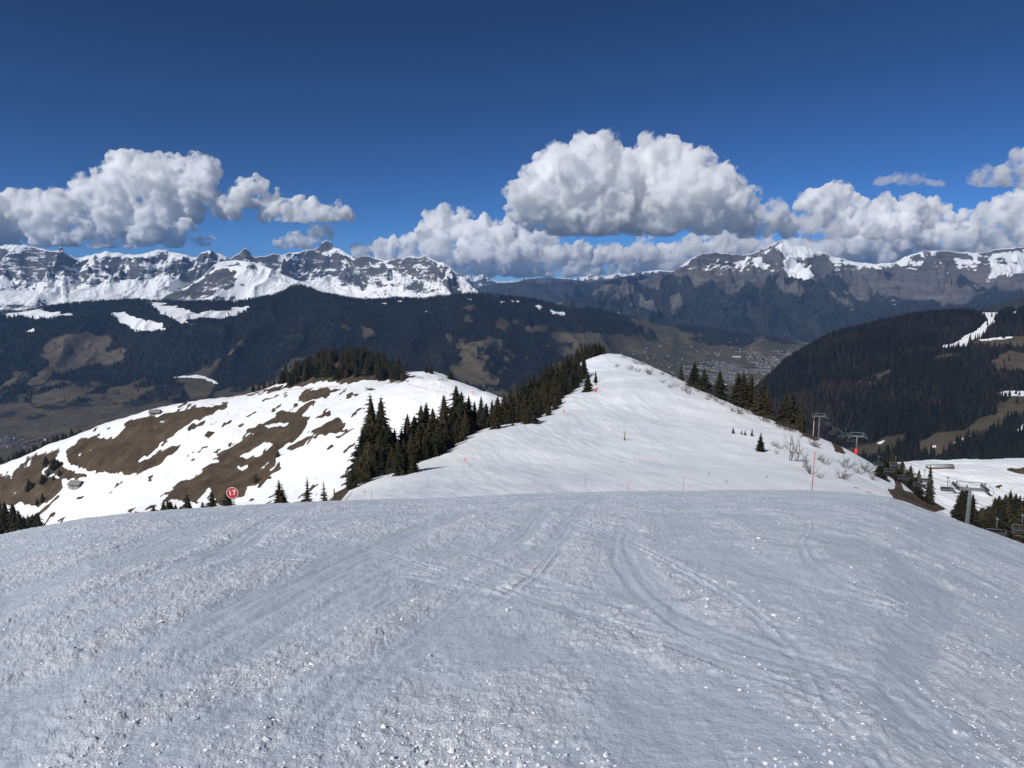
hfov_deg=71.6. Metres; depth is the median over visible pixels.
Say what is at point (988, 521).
spruce
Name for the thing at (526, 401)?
spruce
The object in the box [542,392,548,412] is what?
spruce
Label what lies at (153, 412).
hut
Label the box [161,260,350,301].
mountain
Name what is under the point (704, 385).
spruce
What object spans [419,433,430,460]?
spruce
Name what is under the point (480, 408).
spruce
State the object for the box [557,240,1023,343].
mountain range
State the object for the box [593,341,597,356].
spruce
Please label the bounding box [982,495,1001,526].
spruce
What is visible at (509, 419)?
spruce
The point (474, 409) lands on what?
spruce
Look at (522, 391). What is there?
spruce
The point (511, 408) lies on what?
spruce
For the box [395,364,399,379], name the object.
spruce
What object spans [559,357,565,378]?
spruce
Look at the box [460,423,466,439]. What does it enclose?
spruce
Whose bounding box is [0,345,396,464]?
spruces
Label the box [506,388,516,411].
spruce
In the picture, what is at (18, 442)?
village houses
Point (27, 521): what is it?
spruce
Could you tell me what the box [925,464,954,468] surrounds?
carpet tunnel
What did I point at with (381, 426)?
spruce
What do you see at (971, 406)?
forest
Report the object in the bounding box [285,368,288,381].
spruce
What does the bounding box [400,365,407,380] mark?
spruce
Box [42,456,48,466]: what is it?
spruce
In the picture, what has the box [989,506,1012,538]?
spruce
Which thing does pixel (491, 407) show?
spruce
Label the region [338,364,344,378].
spruce
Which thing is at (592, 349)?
spruce
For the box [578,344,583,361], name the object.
spruce
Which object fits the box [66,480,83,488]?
hut
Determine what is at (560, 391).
spruce
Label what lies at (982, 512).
spruce
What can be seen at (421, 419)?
spruce
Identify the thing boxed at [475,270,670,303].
mountain range
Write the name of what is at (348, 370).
spruce
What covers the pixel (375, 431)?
spruce
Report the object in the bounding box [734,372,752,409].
spruce
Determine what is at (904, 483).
spruce
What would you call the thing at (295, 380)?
spruce
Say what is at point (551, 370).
spruce
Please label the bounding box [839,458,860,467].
shrub
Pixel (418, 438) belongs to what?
spruce
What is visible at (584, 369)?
spruce
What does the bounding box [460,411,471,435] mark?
spruce
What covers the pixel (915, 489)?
spruce
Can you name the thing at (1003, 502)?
spruce
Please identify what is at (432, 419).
spruce
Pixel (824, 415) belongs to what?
lift tower
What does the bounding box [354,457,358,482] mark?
spruce
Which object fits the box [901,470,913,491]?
spruce
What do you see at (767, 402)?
spruce
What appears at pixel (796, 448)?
bare tree
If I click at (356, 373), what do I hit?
spruce
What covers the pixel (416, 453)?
spruce
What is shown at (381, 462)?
spruce
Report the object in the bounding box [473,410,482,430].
spruce
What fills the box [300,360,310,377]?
spruce
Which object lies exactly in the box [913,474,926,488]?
lift chair
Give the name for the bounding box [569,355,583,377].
spruce
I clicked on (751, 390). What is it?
spruce
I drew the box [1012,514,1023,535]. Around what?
lift chair
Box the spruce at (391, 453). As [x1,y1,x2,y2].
[390,445,393,463]
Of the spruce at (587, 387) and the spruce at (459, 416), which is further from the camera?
the spruce at (587, 387)
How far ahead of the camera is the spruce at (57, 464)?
708.63 m
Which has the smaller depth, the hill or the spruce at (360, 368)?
the spruce at (360, 368)
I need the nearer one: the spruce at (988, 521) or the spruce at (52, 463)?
the spruce at (988, 521)
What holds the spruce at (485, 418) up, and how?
on the ground
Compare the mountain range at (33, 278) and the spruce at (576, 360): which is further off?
the mountain range at (33, 278)
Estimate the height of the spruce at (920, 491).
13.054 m
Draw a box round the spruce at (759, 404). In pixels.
[748,380,776,418]
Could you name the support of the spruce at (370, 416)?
on the ground
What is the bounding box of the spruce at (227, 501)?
[220,488,233,505]
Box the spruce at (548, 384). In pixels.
[544,377,551,398]
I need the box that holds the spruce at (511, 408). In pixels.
[508,403,514,420]
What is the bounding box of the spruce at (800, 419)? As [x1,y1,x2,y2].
[794,398,806,431]
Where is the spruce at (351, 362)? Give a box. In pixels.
[349,354,354,371]
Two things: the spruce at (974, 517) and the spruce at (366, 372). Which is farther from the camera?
the spruce at (366, 372)
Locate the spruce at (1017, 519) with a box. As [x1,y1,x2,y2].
[1011,505,1023,543]
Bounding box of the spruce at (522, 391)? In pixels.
[518,381,529,402]
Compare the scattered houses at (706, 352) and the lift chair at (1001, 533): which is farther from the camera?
the scattered houses at (706, 352)
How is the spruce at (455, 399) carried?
on the ground
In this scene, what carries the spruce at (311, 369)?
on the ground
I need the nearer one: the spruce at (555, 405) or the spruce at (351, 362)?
the spruce at (555, 405)
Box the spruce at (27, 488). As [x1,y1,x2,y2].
[23,479,30,491]
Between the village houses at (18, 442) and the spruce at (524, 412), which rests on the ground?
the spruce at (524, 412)
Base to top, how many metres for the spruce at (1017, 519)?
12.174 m
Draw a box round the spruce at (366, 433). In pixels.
[346,423,374,485]
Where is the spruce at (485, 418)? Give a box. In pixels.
[480,403,491,428]
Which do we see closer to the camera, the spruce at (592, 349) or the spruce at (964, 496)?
the spruce at (964, 496)
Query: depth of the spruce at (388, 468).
157.45 m
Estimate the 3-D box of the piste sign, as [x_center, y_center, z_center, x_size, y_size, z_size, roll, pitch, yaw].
[-16.201,6.752,41.324,0.680,1.545,0.078,-7,8,-3]
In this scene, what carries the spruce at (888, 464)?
on the ground
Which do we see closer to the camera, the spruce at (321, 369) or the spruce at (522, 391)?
the spruce at (522, 391)
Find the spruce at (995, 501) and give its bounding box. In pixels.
[983,497,998,518]
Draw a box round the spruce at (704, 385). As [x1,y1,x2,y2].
[693,369,713,393]
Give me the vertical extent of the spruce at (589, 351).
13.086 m
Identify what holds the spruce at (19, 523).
on the ground
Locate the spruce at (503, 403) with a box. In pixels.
[500,393,508,413]
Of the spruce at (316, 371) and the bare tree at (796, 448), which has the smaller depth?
the bare tree at (796, 448)
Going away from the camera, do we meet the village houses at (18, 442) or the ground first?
the ground
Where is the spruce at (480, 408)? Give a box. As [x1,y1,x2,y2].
[478,398,484,417]
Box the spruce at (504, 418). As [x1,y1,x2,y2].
[501,406,507,424]
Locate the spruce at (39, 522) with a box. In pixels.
[30,512,45,527]
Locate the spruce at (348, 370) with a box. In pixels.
[346,361,350,376]
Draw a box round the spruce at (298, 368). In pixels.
[297,360,301,376]
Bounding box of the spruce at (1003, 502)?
[994,494,1013,521]
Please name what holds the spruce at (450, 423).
on the ground
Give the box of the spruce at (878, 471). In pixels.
[873,459,888,480]
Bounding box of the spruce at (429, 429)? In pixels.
[425,420,436,453]
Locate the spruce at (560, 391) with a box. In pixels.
[556,382,564,398]
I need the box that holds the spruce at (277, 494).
[271,480,288,503]
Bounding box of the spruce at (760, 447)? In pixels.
[754,434,766,451]
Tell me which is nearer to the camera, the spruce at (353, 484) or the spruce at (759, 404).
the spruce at (353, 484)
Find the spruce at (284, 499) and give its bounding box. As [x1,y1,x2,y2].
[278,487,287,502]
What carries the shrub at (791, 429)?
on the ground
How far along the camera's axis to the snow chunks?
4.13 m
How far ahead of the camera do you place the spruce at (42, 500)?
677.74 m
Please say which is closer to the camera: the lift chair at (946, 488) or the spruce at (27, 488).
the lift chair at (946, 488)
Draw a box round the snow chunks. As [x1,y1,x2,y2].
[0,491,1023,767]
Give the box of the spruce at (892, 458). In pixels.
[889,451,899,476]
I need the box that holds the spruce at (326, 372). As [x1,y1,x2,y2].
[323,362,329,377]
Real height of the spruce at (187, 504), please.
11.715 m
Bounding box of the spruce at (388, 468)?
[382,453,392,474]
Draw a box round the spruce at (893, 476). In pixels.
[888,461,898,480]
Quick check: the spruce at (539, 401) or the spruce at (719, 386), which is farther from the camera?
the spruce at (719, 386)
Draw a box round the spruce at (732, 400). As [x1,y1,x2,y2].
[727,374,741,405]
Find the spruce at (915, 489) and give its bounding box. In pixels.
[911,476,920,498]
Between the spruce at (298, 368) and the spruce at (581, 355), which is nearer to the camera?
the spruce at (581, 355)
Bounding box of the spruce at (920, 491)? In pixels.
[916,469,927,502]
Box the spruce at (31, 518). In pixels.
[28,514,34,527]
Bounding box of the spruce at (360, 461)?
[354,454,369,482]
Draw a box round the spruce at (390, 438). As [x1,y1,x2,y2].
[384,426,395,450]
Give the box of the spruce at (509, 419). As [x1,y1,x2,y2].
[506,409,512,423]
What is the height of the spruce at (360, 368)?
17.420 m
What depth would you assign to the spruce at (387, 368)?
706.78 m
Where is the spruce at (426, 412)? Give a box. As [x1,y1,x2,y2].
[423,401,429,424]
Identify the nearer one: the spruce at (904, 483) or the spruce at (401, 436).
the spruce at (401, 436)
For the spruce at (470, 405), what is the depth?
228.60 m
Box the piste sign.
[226,487,237,504]
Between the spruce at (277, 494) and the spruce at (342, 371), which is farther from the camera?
the spruce at (342, 371)
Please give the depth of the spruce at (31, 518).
414.48 m
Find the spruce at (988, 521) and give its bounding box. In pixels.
[982,505,996,530]
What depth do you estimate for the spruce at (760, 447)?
188.31 m
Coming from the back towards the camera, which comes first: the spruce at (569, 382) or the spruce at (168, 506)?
the spruce at (569, 382)
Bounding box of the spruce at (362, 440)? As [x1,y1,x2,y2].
[341,431,368,486]
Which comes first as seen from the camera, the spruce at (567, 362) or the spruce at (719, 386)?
the spruce at (719, 386)
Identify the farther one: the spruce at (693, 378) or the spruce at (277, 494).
the spruce at (693, 378)
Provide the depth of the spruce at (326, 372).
731.29 m
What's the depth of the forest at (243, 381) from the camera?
4356.11 m
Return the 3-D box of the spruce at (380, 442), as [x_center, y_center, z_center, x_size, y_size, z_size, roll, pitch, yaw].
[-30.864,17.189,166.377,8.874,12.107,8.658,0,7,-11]
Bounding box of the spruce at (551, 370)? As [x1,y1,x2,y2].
[547,362,557,381]
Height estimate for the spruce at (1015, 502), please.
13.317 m
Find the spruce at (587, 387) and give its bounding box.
[581,373,594,391]
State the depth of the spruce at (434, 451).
179.33 m
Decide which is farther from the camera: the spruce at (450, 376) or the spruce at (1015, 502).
the spruce at (450, 376)
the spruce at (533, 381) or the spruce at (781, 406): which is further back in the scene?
the spruce at (533, 381)
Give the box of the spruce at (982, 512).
[977,507,987,525]
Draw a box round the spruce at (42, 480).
[38,475,46,484]
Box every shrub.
[783,423,796,431]
[833,471,855,478]
[834,467,850,478]
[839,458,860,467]
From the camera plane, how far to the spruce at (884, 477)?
210.05 m
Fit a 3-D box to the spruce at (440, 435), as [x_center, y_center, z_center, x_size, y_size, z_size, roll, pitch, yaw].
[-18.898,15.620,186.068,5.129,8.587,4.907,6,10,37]
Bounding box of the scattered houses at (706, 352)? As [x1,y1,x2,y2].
[620,338,783,374]
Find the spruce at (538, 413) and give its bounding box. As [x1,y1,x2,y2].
[536,404,542,417]
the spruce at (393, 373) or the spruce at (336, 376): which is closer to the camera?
the spruce at (393, 373)
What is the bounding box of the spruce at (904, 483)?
[901,474,907,486]
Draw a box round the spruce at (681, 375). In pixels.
[678,366,683,380]
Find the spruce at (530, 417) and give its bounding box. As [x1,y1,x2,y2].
[521,403,540,423]
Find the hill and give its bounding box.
[977,297,1023,311]
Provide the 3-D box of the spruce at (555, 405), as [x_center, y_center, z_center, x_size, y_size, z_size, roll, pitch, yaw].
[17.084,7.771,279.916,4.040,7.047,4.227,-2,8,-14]
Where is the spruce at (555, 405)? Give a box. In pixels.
[551,395,559,410]
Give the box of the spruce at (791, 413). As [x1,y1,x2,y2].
[775,392,806,432]
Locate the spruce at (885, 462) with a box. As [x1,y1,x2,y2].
[882,456,888,474]
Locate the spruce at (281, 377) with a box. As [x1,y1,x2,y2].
[276,369,286,384]
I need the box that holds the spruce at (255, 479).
[253,474,258,482]
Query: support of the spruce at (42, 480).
on the ground
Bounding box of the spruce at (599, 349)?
[596,342,603,355]
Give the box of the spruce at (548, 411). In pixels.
[545,406,551,415]
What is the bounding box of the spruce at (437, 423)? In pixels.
[435,417,442,436]
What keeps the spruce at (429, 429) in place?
on the ground
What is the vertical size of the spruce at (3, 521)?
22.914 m
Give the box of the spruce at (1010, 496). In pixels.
[1007,489,1012,503]
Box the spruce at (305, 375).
[301,364,308,381]
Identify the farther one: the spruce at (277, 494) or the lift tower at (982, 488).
the lift tower at (982, 488)
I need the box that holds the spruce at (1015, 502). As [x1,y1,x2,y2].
[1010,493,1020,518]
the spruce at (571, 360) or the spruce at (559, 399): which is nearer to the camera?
the spruce at (559, 399)
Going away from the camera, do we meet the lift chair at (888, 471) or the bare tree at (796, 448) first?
the bare tree at (796, 448)
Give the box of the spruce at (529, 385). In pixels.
[525,376,533,395]
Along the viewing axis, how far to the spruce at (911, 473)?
233.78 m
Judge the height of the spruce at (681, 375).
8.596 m
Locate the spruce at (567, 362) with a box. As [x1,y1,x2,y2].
[564,354,572,373]
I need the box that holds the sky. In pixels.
[0,0,1023,281]
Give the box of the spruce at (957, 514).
[950,497,965,522]
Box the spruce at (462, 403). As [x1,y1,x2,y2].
[452,392,477,431]
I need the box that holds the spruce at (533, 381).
[531,372,539,393]
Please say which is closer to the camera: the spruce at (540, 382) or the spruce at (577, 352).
the spruce at (540, 382)
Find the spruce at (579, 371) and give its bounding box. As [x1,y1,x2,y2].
[577,360,583,383]
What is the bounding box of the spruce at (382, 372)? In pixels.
[376,364,387,381]
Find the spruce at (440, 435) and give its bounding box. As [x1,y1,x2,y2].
[436,429,447,452]
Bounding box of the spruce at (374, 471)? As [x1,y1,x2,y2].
[369,455,379,477]
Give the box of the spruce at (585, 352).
[583,344,587,358]
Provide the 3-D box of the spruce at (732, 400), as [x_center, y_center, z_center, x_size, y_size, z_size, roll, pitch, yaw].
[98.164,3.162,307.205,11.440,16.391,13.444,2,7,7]
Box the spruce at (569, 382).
[567,374,574,392]
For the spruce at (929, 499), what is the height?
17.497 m
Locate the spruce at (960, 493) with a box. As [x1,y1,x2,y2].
[950,485,963,514]
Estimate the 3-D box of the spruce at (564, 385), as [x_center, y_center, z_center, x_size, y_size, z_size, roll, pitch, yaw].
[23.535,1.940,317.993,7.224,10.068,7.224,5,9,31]
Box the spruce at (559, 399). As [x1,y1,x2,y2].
[556,392,562,404]
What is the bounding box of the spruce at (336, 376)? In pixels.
[332,366,340,379]
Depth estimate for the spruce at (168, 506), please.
113.39 m
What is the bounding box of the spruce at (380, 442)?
[372,433,392,469]
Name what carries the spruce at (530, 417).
on the ground
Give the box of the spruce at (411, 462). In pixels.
[404,433,418,473]
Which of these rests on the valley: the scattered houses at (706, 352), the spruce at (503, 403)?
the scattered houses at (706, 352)
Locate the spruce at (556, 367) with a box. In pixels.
[554,359,564,381]
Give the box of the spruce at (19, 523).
[11,511,26,530]
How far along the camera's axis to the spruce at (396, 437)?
181.20 m
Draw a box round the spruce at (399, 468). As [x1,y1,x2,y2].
[388,439,408,476]
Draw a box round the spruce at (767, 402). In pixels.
[760,391,774,420]
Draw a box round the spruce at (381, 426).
[372,398,395,442]
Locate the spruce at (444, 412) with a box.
[437,395,453,434]
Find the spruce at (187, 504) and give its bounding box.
[182,495,192,508]
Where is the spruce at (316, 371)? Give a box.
[312,362,319,377]
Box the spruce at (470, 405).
[466,396,474,420]
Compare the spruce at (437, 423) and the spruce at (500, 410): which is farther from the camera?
the spruce at (500, 410)
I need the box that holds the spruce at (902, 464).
[898,460,906,476]
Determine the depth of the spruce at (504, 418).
249.19 m
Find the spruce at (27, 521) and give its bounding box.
[25,515,30,526]
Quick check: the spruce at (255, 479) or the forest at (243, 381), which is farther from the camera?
the forest at (243, 381)
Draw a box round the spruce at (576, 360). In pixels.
[574,354,578,370]
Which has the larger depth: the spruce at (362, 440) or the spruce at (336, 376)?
the spruce at (336, 376)
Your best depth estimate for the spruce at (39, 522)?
414.48 m
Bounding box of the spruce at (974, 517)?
[963,493,981,527]
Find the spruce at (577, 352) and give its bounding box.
[573,348,578,361]
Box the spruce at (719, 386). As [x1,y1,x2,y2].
[711,372,729,400]
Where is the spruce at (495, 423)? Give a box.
[489,402,501,429]
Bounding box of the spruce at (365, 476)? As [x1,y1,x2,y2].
[358,460,372,483]
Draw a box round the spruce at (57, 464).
[54,459,60,468]
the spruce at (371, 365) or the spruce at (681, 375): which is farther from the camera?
the spruce at (371, 365)
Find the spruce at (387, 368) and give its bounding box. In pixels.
[386,360,391,376]
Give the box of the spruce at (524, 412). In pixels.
[521,406,526,420]
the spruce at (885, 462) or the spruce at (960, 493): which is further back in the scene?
the spruce at (885, 462)
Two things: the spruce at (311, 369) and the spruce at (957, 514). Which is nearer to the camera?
the spruce at (957, 514)
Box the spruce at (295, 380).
[292,368,299,384]
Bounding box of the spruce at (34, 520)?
[28,513,43,528]
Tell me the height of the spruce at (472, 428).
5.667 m
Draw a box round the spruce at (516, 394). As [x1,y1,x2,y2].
[512,384,521,407]
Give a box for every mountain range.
[0,240,477,313]
[463,270,674,287]
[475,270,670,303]
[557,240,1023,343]
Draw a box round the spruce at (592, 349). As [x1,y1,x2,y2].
[590,344,594,357]
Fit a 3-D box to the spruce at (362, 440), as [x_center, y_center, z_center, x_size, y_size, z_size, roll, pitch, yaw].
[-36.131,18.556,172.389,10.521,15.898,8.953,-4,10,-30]
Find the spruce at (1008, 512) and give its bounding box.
[1005,503,1016,539]
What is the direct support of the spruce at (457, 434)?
on the ground
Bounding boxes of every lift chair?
[873,456,882,466]
[884,462,894,473]
[890,457,899,468]
[897,469,909,481]
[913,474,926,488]
[918,469,929,483]
[940,477,953,493]
[987,517,1005,536]
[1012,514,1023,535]
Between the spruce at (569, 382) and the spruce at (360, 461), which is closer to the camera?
the spruce at (360, 461)
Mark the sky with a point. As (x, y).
(500, 140)
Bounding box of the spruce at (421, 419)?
[415,406,427,434]
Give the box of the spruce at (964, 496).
[950,485,972,517]
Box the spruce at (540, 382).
[536,369,545,391]
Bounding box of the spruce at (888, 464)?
[887,457,890,469]
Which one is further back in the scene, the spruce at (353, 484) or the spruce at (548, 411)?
the spruce at (548, 411)
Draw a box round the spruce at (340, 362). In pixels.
[337,355,342,373]
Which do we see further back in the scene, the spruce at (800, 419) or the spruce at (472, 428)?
the spruce at (800, 419)
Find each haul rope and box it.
[808,415,1021,535]
[821,418,1023,514]
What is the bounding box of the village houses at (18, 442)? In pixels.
[0,436,48,454]
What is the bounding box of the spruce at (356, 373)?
[353,363,359,377]
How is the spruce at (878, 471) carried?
on the ground
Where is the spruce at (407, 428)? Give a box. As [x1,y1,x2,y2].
[400,413,416,445]
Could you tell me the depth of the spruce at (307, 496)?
72.06 m
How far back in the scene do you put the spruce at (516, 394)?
287.56 m
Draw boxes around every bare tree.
[784,433,797,460]
[790,434,801,460]
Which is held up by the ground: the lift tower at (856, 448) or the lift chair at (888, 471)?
the lift tower at (856, 448)
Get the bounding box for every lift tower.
[812,413,827,436]
[847,432,866,454]
[947,481,993,523]
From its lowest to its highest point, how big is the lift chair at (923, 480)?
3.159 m
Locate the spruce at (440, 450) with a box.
[436,437,445,454]
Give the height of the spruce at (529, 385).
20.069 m
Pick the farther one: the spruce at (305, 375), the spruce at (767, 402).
the spruce at (305, 375)
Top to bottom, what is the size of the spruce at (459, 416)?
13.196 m
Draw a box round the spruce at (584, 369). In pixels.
[580,357,589,379]
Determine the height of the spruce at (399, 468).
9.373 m
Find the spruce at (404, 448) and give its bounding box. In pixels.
[402,439,406,464]
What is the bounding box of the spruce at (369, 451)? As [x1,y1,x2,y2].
[361,442,379,472]
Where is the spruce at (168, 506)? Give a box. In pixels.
[163,498,172,509]
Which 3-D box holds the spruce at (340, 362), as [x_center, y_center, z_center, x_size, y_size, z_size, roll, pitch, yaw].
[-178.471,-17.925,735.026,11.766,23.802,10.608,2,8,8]
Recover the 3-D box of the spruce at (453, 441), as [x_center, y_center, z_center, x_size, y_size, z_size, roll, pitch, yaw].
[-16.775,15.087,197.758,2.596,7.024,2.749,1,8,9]
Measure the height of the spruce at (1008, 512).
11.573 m
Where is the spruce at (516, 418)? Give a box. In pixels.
[512,408,521,422]
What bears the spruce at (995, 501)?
on the ground
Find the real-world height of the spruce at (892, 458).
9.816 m
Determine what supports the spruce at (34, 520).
on the ground
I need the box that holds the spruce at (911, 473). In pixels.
[906,466,922,499]
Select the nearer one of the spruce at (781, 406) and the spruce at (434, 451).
the spruce at (434, 451)
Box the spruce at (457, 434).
[453,417,463,443]
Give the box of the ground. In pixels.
[0,354,1023,767]
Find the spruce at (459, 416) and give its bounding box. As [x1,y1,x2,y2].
[454,403,463,431]
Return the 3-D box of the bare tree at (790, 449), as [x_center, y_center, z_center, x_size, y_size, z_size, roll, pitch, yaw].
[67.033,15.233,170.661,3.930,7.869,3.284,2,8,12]
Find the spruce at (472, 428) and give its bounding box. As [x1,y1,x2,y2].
[469,419,476,433]
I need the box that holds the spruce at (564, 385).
[561,378,570,395]
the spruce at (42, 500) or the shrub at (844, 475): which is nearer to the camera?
the shrub at (844, 475)
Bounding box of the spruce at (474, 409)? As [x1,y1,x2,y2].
[472,401,477,417]
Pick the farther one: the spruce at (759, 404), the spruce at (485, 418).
the spruce at (759, 404)
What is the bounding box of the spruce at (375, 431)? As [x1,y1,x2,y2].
[371,426,378,443]
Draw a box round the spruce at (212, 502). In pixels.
[204,491,218,506]
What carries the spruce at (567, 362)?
on the ground
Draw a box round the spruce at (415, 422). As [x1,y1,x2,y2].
[411,416,424,437]
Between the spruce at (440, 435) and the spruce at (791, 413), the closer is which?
the spruce at (440, 435)
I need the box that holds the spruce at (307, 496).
[300,478,312,501]
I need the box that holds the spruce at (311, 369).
[308,359,313,377]
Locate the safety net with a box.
[232,386,338,396]
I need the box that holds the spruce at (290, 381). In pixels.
[287,371,292,386]
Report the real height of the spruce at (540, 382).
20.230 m
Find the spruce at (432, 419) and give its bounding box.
[423,408,440,437]
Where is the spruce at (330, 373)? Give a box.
[328,359,333,376]
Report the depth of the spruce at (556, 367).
353.31 m
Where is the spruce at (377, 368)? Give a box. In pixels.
[373,362,379,378]
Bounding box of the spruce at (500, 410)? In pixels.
[493,396,504,417]
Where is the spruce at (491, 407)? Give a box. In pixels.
[489,401,493,416]
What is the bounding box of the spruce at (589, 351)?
[581,345,592,359]
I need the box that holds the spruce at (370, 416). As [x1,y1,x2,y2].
[360,394,376,440]
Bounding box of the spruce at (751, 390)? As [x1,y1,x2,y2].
[742,375,757,411]
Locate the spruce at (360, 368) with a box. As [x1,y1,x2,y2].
[358,360,362,373]
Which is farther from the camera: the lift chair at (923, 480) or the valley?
the valley
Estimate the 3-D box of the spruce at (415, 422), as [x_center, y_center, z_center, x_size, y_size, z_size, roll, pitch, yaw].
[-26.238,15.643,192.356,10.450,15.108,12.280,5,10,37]
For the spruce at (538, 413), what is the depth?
261.37 m
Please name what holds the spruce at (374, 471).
on the ground
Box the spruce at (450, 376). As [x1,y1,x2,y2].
[447,371,454,379]
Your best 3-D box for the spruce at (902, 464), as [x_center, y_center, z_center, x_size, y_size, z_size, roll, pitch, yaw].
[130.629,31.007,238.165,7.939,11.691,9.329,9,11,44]
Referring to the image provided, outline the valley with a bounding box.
[0,286,1023,462]
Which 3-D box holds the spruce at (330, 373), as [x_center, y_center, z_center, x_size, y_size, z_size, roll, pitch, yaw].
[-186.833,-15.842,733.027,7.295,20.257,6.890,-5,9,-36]
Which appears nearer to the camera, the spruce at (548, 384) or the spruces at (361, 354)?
the spruce at (548, 384)
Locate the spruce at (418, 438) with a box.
[413,424,422,460]
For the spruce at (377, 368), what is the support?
on the ground
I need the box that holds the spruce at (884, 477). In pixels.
[883,464,888,481]
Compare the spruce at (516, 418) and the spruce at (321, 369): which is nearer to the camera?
the spruce at (516, 418)
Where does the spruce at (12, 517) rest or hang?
on the ground
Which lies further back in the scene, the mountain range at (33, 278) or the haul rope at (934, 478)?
the mountain range at (33, 278)
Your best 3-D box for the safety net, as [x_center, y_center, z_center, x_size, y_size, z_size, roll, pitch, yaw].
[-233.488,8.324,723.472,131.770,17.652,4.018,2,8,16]
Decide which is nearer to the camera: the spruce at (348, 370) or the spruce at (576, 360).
the spruce at (576, 360)
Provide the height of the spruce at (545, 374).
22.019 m
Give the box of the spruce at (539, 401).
[535,397,544,414]
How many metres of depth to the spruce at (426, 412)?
200.30 m
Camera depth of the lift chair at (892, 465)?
192.00 m
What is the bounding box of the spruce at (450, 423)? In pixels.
[447,410,454,430]
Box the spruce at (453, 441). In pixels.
[449,426,455,447]
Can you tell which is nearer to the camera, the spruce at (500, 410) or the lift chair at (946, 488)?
the lift chair at (946, 488)
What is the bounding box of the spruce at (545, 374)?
[542,363,551,387]
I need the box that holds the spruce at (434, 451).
[429,433,439,457]
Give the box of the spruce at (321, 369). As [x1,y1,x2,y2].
[318,361,324,377]
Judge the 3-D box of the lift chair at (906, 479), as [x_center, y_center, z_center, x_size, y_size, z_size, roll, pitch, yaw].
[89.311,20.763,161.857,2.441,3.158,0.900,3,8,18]
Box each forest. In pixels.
[0,283,681,402]
[3,343,789,444]
[754,305,1023,463]
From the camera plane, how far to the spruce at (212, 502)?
108.43 m
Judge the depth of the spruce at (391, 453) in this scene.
163.37 m
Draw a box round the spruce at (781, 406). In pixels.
[773,394,788,425]
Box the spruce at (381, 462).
[376,447,386,475]
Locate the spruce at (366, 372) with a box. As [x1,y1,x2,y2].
[360,358,371,376]
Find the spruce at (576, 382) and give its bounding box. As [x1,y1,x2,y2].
[572,371,581,389]
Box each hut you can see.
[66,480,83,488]
[148,409,161,415]
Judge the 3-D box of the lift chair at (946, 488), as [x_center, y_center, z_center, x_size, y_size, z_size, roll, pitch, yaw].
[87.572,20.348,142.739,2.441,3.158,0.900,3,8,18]
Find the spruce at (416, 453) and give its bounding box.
[406,431,420,461]
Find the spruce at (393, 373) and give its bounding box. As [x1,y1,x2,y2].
[388,360,396,379]
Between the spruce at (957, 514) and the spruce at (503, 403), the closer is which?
the spruce at (957, 514)
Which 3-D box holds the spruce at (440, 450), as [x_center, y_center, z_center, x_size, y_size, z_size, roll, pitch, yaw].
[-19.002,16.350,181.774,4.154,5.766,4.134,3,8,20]
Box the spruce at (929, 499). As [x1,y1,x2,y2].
[924,466,938,507]
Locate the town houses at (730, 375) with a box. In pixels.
[683,339,807,385]
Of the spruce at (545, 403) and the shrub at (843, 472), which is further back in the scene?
the spruce at (545, 403)
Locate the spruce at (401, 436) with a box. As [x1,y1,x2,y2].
[397,429,407,449]
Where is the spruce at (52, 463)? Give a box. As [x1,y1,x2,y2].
[48,458,56,470]
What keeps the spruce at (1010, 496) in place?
on the ground
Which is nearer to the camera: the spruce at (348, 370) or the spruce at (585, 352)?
the spruce at (585, 352)
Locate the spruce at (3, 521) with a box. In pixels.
[0,502,9,533]
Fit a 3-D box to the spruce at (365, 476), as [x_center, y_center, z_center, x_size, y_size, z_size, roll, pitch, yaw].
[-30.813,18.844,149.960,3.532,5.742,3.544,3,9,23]
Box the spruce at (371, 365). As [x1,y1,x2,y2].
[370,358,373,372]
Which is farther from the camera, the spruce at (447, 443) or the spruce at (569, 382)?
the spruce at (569, 382)
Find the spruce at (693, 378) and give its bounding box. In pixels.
[685,362,700,387]
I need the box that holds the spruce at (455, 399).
[447,386,470,422]
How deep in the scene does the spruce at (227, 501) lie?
103.06 m
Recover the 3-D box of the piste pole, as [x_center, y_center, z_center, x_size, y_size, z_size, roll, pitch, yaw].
[17.005,5.089,40.074,0.099,2.529,0.060,0,8,0]
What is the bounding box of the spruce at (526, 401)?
[520,393,531,410]
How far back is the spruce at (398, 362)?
711.76 m
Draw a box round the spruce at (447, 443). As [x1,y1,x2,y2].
[442,422,452,449]
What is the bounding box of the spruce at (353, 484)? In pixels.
[346,466,358,490]
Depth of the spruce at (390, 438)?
174.85 m
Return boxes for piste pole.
[812,452,814,488]
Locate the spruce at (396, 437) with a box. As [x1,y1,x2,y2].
[393,430,398,447]
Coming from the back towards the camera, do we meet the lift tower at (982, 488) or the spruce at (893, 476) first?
the spruce at (893, 476)
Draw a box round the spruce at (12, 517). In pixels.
[5,503,17,532]
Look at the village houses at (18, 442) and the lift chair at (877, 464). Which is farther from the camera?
the village houses at (18, 442)
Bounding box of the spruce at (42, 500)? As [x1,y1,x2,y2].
[39,493,44,502]
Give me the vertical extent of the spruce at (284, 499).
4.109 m
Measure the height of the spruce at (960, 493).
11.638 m
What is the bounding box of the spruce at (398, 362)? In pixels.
[395,356,402,373]
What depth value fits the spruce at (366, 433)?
172.94 m

